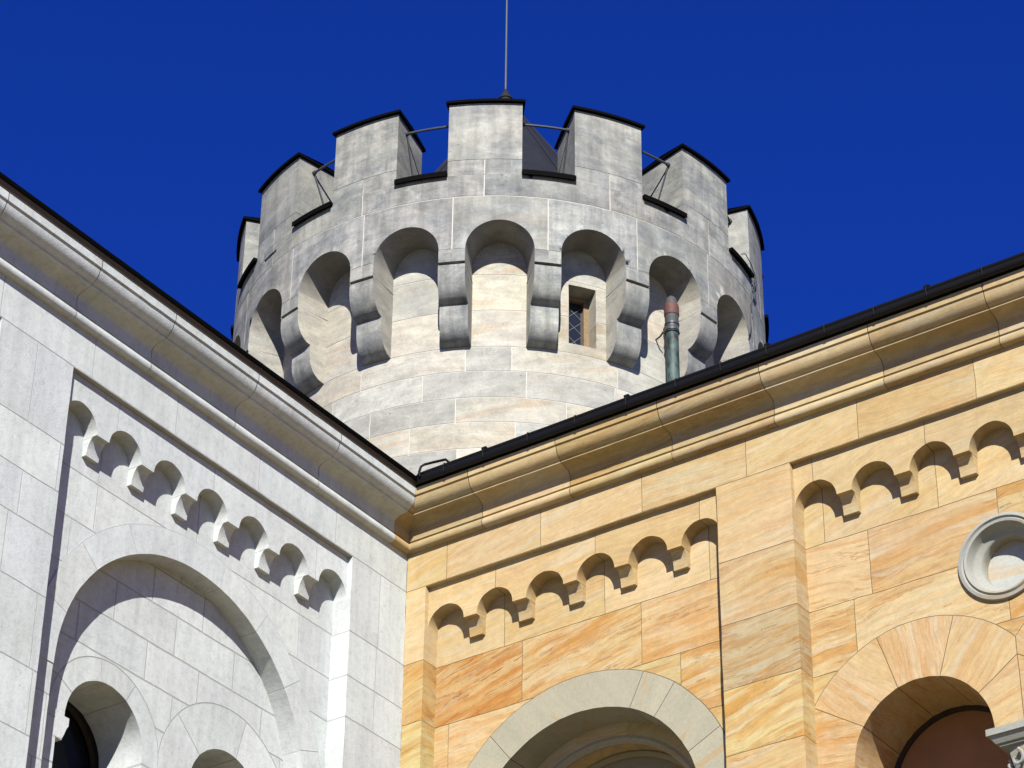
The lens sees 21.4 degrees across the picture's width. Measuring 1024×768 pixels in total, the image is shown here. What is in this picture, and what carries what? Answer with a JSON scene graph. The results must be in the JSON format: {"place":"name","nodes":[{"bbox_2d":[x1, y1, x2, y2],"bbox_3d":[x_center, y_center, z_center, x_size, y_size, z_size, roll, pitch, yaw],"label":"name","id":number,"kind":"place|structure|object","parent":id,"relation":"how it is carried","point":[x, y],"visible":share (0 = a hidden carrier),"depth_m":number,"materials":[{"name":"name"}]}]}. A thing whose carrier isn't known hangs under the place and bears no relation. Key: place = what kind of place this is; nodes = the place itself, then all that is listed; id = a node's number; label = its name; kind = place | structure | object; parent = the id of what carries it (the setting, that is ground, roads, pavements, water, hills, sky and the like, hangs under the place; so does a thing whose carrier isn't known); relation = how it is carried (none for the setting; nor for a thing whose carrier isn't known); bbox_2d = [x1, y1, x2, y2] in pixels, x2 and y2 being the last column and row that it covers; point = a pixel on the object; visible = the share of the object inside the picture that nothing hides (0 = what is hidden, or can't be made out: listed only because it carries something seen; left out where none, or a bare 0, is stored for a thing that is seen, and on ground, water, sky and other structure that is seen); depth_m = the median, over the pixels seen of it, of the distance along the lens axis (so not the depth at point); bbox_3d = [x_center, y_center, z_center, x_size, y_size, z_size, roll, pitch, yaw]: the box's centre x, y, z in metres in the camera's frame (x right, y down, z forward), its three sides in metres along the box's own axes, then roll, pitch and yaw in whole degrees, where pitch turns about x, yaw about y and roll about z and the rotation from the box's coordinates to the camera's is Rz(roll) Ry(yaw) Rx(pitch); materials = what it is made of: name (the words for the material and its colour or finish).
{"place":"outdoors","nodes":[
{"label":"outdoors","id":0,"kind":"place"},
{"bbox_2d":[0,172,416,767],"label":"limestone building","id":1,"kind":"structure","parent":0,"point":[203,562],"depth_m":25.83,"materials":[{"name":"white stone"}]},
{"bbox_2d":[52,701,98,767],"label":"window","id":2,"kind":"structure","parent":1,"relation":"in","point":[77,748],"depth_m":25.19,"materials":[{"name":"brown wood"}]},
{"bbox_2d":[0,0,1023,343],"label":"sky","id":3,"kind":"structure","parent":0,"point":[875,148],"materials":[{"name":"blue"}]},
{"bbox_2d":[390,252,1023,767],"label":"sandstone building","id":4,"kind":"structure","parent":0,"point":[802,550],"depth_m":26.17,"materials":[{"name":"yellow stone"}]},
{"bbox_2d":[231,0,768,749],"bbox_3d":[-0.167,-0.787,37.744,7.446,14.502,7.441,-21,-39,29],"label":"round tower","id":5,"kind":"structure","parent":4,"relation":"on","point":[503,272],"depth_m":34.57,"materials":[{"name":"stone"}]},
{"bbox_2d":[569,295,588,346],"bbox_3d":[0.797,-0.714,34.407,0.381,0.900,0.094,12,-35,-16],"label":"window","id":6,"kind":"structure","parent":5,"relation":"in","point":[578,307],"depth_m":34.48,"materials":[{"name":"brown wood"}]},
{"bbox_2d":[602,756,682,767],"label":"window","id":7,"kind":"structure","parent":4,"relation":"in","point":[634,762],"depth_m":26.85,"materials":[{"name":"grey stone"}]},
{"bbox_2d":[655,296,679,381],"bbox_3d":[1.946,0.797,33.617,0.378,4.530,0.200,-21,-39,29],"label":"vent pipe","id":8,"kind":"object","parent":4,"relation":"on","point":[671,317],"visible":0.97,"depth_m":34.41,"materials":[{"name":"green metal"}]},
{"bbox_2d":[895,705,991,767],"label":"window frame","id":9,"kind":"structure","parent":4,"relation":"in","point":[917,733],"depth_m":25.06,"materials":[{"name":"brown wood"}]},
{"bbox_2d":[901,711,1010,767],"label":"window","id":10,"kind":"structure","parent":4,"relation":"in","point":[957,740],"depth_m":24.85,"materials":[{"name":"brown paint"}]}
]}

